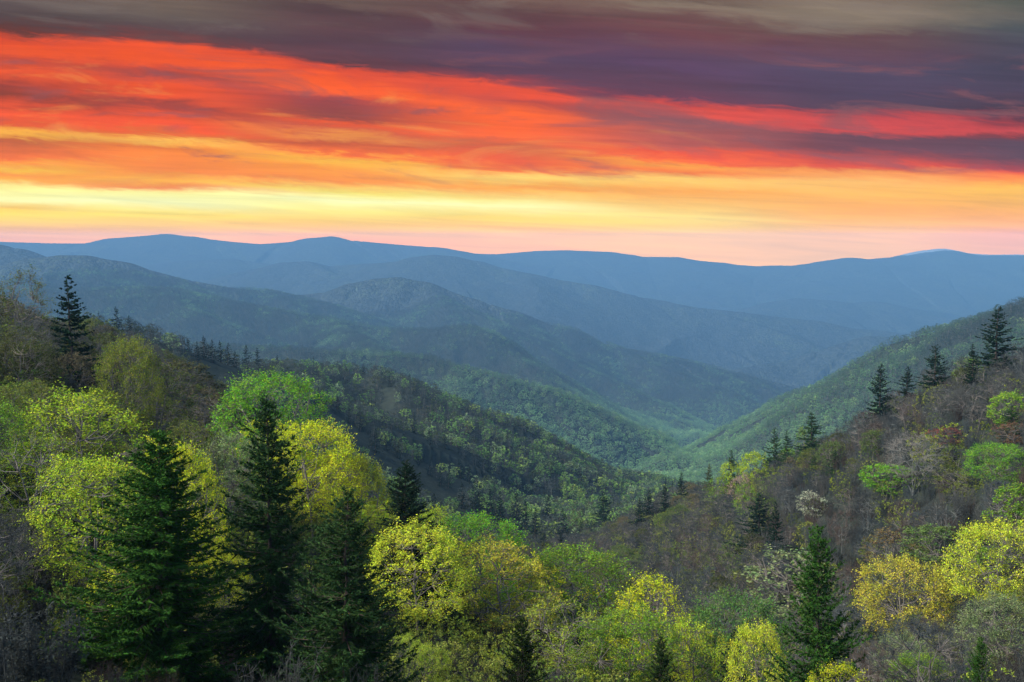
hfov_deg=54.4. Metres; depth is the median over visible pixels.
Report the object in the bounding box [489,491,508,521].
spruce
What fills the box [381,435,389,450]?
spruce
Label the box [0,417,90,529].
broadleaf tree
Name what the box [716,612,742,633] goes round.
broadleaf tree
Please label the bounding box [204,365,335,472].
broadleaf tree
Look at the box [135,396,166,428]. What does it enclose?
broadleaf tree
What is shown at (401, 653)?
bare tree
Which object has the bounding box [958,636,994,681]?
spruce
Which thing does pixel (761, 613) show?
bare tree
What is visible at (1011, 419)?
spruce
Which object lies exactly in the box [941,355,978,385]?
bare tree
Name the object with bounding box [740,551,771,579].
bare tree
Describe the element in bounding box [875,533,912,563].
bare tree
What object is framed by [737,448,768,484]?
broadleaf tree
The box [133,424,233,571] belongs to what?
broadleaf tree
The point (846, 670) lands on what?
broadleaf tree
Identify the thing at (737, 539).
bare tree
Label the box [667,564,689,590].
bare tree
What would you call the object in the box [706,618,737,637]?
bare tree
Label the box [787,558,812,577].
bare tree
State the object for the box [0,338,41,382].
broadleaf tree
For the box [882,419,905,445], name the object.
bare tree
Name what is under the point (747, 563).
bare tree
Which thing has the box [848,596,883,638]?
bare tree
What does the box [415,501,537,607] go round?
broadleaf tree
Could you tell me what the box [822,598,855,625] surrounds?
bare tree
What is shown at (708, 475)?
spruce
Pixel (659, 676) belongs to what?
spruce
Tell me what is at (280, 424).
broadleaf tree
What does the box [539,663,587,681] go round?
bare tree
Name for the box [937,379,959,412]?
bare tree
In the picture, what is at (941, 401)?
bare tree
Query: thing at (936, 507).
bare tree
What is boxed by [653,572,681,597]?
bare tree
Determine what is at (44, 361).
broadleaf tree
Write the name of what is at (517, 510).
spruce
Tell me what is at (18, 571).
bare tree
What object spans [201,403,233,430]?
broadleaf tree
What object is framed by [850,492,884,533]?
bare tree
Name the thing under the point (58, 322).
broadleaf tree
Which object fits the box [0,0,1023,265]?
sky
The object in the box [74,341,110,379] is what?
bare tree
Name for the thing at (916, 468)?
bare tree
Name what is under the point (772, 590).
bare tree
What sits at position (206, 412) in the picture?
broadleaf tree
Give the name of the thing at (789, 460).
broadleaf tree
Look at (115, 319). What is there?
spruce
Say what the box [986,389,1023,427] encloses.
broadleaf tree
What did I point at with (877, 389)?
spruce
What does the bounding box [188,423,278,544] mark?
broadleaf tree
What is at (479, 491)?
spruce
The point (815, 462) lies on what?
spruce
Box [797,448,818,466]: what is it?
broadleaf tree
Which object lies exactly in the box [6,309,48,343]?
bare tree
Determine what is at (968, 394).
bare tree
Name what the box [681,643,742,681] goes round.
broadleaf tree
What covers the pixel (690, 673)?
broadleaf tree
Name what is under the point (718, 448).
valley woods
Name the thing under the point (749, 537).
broadleaf tree
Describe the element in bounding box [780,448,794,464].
broadleaf tree
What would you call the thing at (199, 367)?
broadleaf tree
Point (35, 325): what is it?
bare tree
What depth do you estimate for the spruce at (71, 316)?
141.28 m
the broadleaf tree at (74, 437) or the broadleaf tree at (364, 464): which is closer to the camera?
the broadleaf tree at (74, 437)
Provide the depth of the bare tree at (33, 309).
209.33 m
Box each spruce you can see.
[24,428,276,681]
[43,275,121,401]
[109,306,124,331]
[124,315,132,335]
[185,338,192,351]
[189,393,332,681]
[191,341,201,361]
[199,337,210,358]
[208,340,218,362]
[216,340,227,362]
[220,345,234,364]
[224,486,426,681]
[230,351,239,368]
[240,346,252,370]
[253,348,263,371]
[334,396,342,411]
[347,409,354,423]
[356,416,364,431]
[357,459,479,636]
[367,429,383,453]
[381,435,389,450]
[409,413,419,432]
[415,448,422,465]
[426,429,433,444]
[430,493,442,517]
[437,471,445,486]
[444,470,452,487]
[455,461,465,478]
[456,483,471,508]
[468,480,481,509]
[470,485,487,514]
[472,502,487,531]
[484,488,496,518]
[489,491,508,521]
[489,614,549,681]
[492,504,505,534]
[509,492,522,520]
[518,499,531,529]
[529,509,542,541]
[542,490,554,518]
[555,508,569,538]
[586,492,618,530]
[629,497,647,534]
[641,489,657,526]
[642,633,679,681]
[654,482,670,518]
[672,472,689,501]
[698,465,715,495]
[716,628,752,681]
[721,450,743,497]
[723,492,777,554]
[746,524,871,681]
[758,427,783,481]
[762,502,792,572]
[777,430,795,467]
[780,411,828,461]
[802,455,822,478]
[820,450,846,476]
[857,364,897,429]
[889,366,916,408]
[913,345,952,403]
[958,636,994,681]
[961,306,1023,385]
[961,344,981,397]
[985,404,1021,441]
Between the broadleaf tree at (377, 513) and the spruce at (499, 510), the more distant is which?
the spruce at (499, 510)
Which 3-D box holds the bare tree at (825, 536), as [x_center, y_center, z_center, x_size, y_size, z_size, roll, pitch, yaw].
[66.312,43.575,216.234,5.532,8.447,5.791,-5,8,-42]
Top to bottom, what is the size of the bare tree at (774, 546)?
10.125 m
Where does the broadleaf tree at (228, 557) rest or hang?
on the terrain
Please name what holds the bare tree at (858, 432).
on the terrain
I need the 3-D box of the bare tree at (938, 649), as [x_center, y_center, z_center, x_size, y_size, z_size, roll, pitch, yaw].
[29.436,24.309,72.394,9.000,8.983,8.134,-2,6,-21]
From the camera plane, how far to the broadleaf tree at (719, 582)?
244.50 m
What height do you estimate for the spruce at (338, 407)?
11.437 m
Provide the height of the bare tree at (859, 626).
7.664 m
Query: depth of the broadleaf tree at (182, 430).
92.92 m
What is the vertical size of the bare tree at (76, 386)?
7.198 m
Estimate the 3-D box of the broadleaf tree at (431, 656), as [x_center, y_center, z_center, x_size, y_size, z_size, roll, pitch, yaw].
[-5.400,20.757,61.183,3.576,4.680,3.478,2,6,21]
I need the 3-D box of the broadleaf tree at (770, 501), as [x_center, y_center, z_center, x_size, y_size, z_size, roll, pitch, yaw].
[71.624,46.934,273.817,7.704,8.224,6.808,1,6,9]
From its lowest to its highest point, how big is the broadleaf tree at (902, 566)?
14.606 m
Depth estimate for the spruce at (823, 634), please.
66.00 m
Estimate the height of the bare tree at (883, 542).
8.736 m
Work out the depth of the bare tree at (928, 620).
112.65 m
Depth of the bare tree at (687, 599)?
251.84 m
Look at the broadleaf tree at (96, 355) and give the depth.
150.94 m
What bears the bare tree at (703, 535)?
on the terrain
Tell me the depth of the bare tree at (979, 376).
218.34 m
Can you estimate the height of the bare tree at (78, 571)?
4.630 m
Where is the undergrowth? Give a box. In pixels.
[0,316,1023,681]
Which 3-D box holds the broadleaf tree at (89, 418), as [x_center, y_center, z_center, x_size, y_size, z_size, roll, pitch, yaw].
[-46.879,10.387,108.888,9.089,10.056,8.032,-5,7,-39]
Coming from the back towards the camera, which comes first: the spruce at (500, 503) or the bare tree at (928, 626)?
the spruce at (500, 503)
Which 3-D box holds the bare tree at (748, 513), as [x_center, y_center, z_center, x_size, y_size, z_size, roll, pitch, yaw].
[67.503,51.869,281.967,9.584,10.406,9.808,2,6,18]
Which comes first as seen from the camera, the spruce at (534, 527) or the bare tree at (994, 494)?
the bare tree at (994, 494)
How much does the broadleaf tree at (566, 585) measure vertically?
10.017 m
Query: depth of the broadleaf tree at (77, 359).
135.24 m
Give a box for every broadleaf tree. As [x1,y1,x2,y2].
[0,262,55,343]
[0,293,18,326]
[0,299,27,330]
[0,300,41,341]
[0,320,61,397]
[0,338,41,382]
[0,340,60,390]
[0,341,48,386]
[0,378,80,494]
[0,382,50,465]
[0,396,32,483]
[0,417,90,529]
[4,378,74,447]
[9,377,154,540]
[15,447,177,606]
[36,319,70,352]
[40,348,99,397]
[41,431,116,525]
[43,390,123,457]
[44,317,72,334]
[47,339,101,378]
[47,394,126,461]
[53,352,121,392]
[65,321,92,343]
[70,441,144,530]
[75,560,145,626]
[79,316,108,335]
[81,386,124,421]
[82,326,97,350]
[86,331,125,361]
[91,333,169,465]
[95,323,116,337]
[97,396,152,447]
[99,484,149,567]
[100,325,124,337]
[101,352,141,373]
[104,362,131,387]
[106,352,200,449]
[107,434,149,513]
[109,371,154,432]
[113,351,150,375]
[124,394,186,442]
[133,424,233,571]
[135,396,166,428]
[143,371,172,401]
[148,358,228,398]
[158,353,183,363]
[164,412,227,522]
[172,385,252,449]
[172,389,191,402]
[173,401,216,453]
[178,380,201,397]
[181,365,200,384]
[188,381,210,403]
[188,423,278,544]
[188,547,261,619]
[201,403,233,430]
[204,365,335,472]
[207,447,256,511]
[213,381,230,393]
[216,418,243,432]
[233,418,297,473]
[260,417,366,550]
[281,447,338,489]
[284,449,334,491]
[287,444,373,520]
[305,473,349,515]
[318,445,393,561]
[343,498,397,568]
[359,494,420,554]
[364,508,479,639]
[377,633,428,681]
[400,640,453,681]
[402,501,461,589]
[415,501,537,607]
[432,538,504,608]
[444,528,564,651]
[466,562,539,616]
[486,551,570,622]
[488,580,548,616]
[503,585,610,681]
[515,540,647,642]
[516,547,538,558]
[537,541,552,554]
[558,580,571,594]
[563,580,631,653]
[563,600,694,681]
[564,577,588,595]
[589,568,608,588]
[596,551,616,569]
[600,566,697,681]
[607,637,649,674]
[608,545,628,561]
[616,579,631,593]
[617,547,634,559]
[628,632,680,667]
[654,606,737,681]
[664,506,681,528]
[666,503,689,521]
[673,627,769,681]
[681,583,793,681]
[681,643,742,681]
[689,643,766,681]
[690,606,722,639]
[705,573,731,594]
[708,471,729,499]
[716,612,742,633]
[717,460,743,491]
[717,540,743,578]
[720,616,790,681]
[725,471,750,502]
[732,484,765,518]
[734,543,846,621]
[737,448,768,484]
[738,531,765,562]
[747,564,782,593]
[760,497,783,517]
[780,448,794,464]
[783,456,799,472]
[795,426,810,454]
[796,490,827,517]
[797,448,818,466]
[806,657,868,681]
[814,440,847,471]
[822,431,852,454]
[849,550,964,647]
[857,463,917,499]
[859,428,885,460]
[861,526,922,584]
[870,626,933,681]
[884,651,951,681]
[895,522,966,567]
[920,625,977,680]
[923,465,982,496]
[925,426,966,444]
[935,564,969,608]
[936,515,1023,618]
[941,568,988,608]
[948,587,1023,673]
[951,367,984,398]
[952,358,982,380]
[960,441,1023,486]
[965,518,1019,576]
[971,543,1012,578]
[980,477,1023,532]
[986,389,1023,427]
[988,420,1022,445]
[1014,571,1023,624]
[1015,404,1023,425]
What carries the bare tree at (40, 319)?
on the terrain
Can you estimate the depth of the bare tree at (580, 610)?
125.31 m
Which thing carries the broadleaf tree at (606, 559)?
on the terrain
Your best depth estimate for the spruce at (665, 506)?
410.85 m
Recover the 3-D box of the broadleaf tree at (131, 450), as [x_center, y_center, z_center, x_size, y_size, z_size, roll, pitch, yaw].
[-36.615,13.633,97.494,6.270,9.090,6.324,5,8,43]
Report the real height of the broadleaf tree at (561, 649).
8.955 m
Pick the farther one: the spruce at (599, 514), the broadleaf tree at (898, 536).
the spruce at (599, 514)
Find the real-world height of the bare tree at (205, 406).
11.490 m
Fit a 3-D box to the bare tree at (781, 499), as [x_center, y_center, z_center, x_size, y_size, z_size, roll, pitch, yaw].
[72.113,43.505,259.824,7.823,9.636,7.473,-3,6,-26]
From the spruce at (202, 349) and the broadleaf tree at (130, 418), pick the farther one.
the spruce at (202, 349)
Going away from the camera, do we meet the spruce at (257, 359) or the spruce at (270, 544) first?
the spruce at (270, 544)
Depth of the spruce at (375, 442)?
628.97 m
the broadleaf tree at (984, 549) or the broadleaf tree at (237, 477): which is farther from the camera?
the broadleaf tree at (984, 549)
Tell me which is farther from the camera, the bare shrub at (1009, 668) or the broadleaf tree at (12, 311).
the broadleaf tree at (12, 311)
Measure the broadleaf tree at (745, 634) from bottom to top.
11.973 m
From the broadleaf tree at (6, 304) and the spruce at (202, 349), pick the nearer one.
the broadleaf tree at (6, 304)
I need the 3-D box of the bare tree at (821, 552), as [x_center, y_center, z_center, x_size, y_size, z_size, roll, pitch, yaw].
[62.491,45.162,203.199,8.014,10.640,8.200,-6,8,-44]
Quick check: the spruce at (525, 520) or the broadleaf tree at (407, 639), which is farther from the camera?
the spruce at (525, 520)
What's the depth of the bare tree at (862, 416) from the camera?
281.67 m
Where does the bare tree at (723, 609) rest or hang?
on the terrain
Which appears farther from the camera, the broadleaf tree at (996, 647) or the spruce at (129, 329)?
the spruce at (129, 329)
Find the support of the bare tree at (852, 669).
on the terrain
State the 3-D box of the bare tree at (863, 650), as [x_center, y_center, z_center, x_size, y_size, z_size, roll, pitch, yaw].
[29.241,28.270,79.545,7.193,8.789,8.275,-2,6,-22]
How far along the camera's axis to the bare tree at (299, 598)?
73.85 m
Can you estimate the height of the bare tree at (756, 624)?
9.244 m
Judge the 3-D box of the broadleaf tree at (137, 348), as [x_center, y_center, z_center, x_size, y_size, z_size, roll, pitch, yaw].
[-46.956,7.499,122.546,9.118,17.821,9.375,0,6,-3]
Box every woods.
[0,265,1023,482]
[45,309,719,546]
[85,323,1023,631]
[133,336,770,597]
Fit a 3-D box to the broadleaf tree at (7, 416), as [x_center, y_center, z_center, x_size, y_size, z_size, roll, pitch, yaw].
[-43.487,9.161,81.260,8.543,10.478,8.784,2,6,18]
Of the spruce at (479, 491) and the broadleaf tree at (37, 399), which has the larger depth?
the spruce at (479, 491)
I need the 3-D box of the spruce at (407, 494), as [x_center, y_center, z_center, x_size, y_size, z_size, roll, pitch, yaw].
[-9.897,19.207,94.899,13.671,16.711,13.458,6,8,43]
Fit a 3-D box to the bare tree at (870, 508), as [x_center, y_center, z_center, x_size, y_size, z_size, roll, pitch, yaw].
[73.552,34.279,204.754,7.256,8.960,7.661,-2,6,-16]
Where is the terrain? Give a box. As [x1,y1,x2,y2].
[0,234,1023,681]
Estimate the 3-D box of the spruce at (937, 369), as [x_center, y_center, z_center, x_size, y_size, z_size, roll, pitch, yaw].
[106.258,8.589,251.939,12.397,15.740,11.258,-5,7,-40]
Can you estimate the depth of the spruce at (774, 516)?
229.38 m
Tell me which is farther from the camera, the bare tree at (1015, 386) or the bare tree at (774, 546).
the bare tree at (774, 546)
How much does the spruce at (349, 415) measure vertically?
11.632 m
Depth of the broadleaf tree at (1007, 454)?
160.28 m
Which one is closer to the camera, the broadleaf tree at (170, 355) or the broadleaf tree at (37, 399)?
the broadleaf tree at (37, 399)
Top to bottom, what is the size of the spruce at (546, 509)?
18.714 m
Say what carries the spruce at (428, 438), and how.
on the terrain
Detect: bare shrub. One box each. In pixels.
[0,595,15,668]
[0,596,94,681]
[232,635,328,681]
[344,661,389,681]
[960,660,1017,681]
[999,659,1023,681]
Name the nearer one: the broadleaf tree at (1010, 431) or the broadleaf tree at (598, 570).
the broadleaf tree at (1010, 431)
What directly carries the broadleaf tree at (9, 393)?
on the terrain
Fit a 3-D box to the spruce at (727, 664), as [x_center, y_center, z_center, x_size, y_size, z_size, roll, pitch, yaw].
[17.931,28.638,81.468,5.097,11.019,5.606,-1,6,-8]
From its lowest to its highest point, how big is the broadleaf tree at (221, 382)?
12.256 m
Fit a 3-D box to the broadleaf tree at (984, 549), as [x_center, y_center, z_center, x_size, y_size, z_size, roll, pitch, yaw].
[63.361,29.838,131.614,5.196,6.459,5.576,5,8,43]
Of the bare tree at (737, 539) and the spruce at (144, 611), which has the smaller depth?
the spruce at (144, 611)
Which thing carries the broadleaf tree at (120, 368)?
on the terrain
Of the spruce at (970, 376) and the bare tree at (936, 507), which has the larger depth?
the spruce at (970, 376)
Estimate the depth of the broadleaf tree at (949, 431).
207.42 m
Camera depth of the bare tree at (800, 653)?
148.53 m
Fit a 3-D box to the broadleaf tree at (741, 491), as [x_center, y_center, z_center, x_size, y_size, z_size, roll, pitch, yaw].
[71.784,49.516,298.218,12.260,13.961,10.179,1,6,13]
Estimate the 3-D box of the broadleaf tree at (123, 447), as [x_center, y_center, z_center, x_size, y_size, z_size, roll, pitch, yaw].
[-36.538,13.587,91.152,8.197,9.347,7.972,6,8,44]
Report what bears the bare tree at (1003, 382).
on the terrain
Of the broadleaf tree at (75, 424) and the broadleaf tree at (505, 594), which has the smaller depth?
the broadleaf tree at (75, 424)
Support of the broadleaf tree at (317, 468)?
on the terrain
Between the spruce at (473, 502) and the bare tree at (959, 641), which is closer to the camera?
the bare tree at (959, 641)
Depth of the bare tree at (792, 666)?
154.64 m
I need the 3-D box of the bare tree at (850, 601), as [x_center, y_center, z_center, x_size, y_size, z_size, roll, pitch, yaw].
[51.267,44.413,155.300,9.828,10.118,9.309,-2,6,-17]
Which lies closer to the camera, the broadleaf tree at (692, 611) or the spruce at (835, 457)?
the broadleaf tree at (692, 611)
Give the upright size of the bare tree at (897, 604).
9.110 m
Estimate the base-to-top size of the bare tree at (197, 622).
5.980 m
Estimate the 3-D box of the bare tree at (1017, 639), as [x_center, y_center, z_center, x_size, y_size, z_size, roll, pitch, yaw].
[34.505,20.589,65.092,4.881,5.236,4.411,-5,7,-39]
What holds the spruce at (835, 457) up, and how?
on the terrain
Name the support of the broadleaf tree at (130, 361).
on the terrain
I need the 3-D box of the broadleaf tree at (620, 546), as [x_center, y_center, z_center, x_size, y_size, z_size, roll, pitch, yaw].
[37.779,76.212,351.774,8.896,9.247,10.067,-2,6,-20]
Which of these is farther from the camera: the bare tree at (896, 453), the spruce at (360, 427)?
the spruce at (360, 427)
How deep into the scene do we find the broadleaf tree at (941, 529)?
153.15 m
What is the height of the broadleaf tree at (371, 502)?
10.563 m
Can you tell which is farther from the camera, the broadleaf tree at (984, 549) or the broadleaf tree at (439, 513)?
the broadleaf tree at (984, 549)
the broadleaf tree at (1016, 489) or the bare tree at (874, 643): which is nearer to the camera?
the bare tree at (874, 643)
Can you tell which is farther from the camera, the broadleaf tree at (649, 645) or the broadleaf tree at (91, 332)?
the broadleaf tree at (91, 332)
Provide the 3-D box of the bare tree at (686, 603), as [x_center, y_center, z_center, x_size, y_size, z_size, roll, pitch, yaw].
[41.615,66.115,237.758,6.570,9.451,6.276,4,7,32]
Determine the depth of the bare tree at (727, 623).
188.41 m
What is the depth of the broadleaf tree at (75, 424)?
84.53 m
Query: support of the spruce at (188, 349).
on the terrain
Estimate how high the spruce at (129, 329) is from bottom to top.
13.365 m
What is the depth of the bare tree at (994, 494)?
143.85 m
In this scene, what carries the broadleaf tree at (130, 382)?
on the terrain
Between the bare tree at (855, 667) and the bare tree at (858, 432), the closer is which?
the bare tree at (855, 667)
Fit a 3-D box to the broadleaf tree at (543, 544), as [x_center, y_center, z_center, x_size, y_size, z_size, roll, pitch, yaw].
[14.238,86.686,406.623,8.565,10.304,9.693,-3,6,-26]
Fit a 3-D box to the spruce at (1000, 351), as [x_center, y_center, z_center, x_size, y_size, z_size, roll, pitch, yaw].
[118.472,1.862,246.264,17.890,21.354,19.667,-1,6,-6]
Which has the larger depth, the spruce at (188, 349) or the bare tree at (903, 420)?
the spruce at (188, 349)
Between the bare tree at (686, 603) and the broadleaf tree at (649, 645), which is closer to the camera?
the broadleaf tree at (649, 645)
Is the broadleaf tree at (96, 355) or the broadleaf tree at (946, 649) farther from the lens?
the broadleaf tree at (96, 355)
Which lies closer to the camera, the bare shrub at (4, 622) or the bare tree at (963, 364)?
the bare shrub at (4, 622)
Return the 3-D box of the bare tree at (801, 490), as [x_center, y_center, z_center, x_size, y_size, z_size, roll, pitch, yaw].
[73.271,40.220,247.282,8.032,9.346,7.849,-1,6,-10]
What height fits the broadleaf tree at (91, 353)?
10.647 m
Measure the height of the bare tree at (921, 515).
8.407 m
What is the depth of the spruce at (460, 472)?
698.95 m
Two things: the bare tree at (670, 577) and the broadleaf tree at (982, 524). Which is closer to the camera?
the broadleaf tree at (982, 524)
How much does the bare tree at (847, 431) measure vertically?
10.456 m
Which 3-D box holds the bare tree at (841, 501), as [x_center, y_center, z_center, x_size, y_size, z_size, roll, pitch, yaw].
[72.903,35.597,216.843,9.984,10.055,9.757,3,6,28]
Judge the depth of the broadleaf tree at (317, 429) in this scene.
100.78 m
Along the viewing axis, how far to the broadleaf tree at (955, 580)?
135.20 m
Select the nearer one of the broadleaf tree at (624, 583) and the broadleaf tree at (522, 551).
the broadleaf tree at (624, 583)
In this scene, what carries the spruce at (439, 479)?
on the terrain
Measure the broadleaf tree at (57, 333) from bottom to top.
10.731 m
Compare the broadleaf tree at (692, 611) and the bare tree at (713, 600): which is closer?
the broadleaf tree at (692, 611)
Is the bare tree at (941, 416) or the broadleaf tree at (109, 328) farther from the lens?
the broadleaf tree at (109, 328)
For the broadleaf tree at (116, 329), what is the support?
on the terrain
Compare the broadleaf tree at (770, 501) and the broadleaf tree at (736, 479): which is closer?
the broadleaf tree at (770, 501)
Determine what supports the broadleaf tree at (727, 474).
on the terrain
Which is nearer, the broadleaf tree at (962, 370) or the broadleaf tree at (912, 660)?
the broadleaf tree at (912, 660)
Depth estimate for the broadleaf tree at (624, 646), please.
143.96 m
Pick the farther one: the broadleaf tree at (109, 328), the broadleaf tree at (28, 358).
the broadleaf tree at (109, 328)
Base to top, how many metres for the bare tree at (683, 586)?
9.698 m
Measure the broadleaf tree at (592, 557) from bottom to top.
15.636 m
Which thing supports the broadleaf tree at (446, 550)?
on the terrain
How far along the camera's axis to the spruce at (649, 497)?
424.16 m
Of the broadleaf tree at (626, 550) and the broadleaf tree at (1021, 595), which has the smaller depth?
the broadleaf tree at (1021, 595)
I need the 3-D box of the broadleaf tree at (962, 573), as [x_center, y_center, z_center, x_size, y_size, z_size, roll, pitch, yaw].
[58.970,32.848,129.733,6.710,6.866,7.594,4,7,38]
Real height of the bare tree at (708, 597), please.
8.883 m
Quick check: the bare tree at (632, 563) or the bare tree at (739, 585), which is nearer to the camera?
the bare tree at (739, 585)
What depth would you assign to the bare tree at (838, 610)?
146.47 m
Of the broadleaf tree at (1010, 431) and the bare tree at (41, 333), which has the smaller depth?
the bare tree at (41, 333)
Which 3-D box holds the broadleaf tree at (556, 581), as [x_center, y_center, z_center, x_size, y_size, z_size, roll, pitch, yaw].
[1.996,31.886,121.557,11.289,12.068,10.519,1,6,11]
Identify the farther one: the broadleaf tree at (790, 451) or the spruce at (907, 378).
the broadleaf tree at (790, 451)
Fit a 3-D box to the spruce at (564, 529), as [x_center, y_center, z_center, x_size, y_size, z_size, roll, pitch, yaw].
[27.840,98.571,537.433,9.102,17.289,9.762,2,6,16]
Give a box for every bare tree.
[0,505,46,601]
[0,505,53,599]
[0,516,69,593]
[5,317,62,374]
[5,325,65,360]
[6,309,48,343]
[18,305,45,327]
[26,312,56,338]
[43,322,86,346]
[49,330,88,347]
[50,375,80,407]
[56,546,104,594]
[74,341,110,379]
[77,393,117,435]
[88,383,141,429]
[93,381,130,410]
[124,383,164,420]
[140,340,162,356]
[149,596,213,669]
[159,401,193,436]
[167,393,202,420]
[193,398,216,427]
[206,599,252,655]
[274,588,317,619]
[302,451,374,534]
[365,635,424,681]
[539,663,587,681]
[549,596,597,641]
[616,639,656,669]
[626,560,644,591]
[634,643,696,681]
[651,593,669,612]
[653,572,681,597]
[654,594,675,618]
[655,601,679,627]
[665,580,690,602]
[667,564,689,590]
[673,591,696,613]
[675,599,695,619]
[694,588,721,615]
[695,530,723,559]
[700,548,727,574]
[700,614,737,650]
[702,592,725,616]
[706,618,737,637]
[710,598,737,626]
[718,559,744,583]
[721,534,744,565]
[722,578,752,599]
[726,583,757,604]
[732,549,762,573]
[734,510,760,531]
[735,512,767,537]
[737,598,778,628]
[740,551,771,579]
[740,616,764,645]
[742,582,782,612]
[754,562,795,595]
[759,541,791,573]
[766,624,816,672]
[775,486,800,518]
[775,490,799,524]
[782,604,825,632]
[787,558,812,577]
[791,486,822,510]
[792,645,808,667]
[802,542,837,568]
[807,523,829,545]
[809,657,868,681]
[819,596,869,643]
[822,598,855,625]
[825,481,868,524]
[825,601,881,654]
[825,660,864,681]
[826,510,859,552]
[828,565,860,607]
[832,420,858,447]
[833,638,916,681]
[838,635,884,681]
[843,621,874,654]
[844,415,869,448]
[846,420,874,457]
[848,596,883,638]
[849,487,885,527]
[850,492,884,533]
[850,531,887,567]
[852,408,875,428]
[856,515,884,555]
[857,644,897,680]
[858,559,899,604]
[858,666,904,681]
[863,610,987,681]
[867,585,926,629]
[868,528,899,561]
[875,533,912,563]
[877,430,908,461]
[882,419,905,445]
[882,429,955,494]
[884,619,944,672]
[885,497,923,535]
[886,428,913,464]
[889,395,923,430]
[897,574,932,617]
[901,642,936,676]
[904,613,944,659]
[905,505,954,550]
[918,402,946,433]
[923,385,960,423]
[926,413,951,445]
[926,491,968,546]
[927,660,975,681]
[932,621,1004,675]
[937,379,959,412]
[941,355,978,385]
[941,597,1009,652]
[941,597,1010,658]
[945,383,995,422]
[950,355,988,378]
[972,363,1012,398]
[978,478,1018,519]
[978,478,1023,526]
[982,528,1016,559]
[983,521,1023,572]
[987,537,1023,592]
[989,378,1018,411]
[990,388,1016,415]
[1004,339,1022,363]
[1007,621,1023,669]
[1008,345,1023,378]
[1013,381,1023,404]
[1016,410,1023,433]
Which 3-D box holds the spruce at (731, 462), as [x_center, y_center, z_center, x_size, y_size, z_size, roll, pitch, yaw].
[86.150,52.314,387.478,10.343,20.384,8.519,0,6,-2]
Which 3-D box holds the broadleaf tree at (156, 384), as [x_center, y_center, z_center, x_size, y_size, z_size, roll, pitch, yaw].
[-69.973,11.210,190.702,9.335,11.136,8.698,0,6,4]
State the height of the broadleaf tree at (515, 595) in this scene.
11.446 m
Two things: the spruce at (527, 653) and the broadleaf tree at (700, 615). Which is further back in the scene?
the broadleaf tree at (700, 615)
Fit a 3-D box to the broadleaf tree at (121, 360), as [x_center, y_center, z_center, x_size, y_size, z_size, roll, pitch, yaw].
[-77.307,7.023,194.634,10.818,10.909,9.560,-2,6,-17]
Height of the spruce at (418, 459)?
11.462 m
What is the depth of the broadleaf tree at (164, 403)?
124.36 m
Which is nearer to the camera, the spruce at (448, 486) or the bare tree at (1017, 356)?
the bare tree at (1017, 356)
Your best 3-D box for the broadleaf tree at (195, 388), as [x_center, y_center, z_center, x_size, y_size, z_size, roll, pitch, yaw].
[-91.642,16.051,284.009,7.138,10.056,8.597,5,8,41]
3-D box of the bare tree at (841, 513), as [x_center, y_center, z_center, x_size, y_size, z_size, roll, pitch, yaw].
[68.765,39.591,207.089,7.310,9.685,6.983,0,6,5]
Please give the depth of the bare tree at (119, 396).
136.45 m
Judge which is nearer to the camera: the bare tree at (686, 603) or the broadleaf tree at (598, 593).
the broadleaf tree at (598, 593)
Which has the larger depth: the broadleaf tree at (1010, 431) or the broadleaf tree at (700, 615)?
the broadleaf tree at (1010, 431)
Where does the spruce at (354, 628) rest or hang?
on the terrain
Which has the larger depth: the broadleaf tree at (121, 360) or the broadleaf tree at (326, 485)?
the broadleaf tree at (121, 360)
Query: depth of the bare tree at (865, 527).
188.94 m
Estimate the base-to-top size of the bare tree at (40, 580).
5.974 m
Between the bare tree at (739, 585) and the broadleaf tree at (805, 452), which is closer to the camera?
the bare tree at (739, 585)
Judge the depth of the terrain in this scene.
6608.25 m
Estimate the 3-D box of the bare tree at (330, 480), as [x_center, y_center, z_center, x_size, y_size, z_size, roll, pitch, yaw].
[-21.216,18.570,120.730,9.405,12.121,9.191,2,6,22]
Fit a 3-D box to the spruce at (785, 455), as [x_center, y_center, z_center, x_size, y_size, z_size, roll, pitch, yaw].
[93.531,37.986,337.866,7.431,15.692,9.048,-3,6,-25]
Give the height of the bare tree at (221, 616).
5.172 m

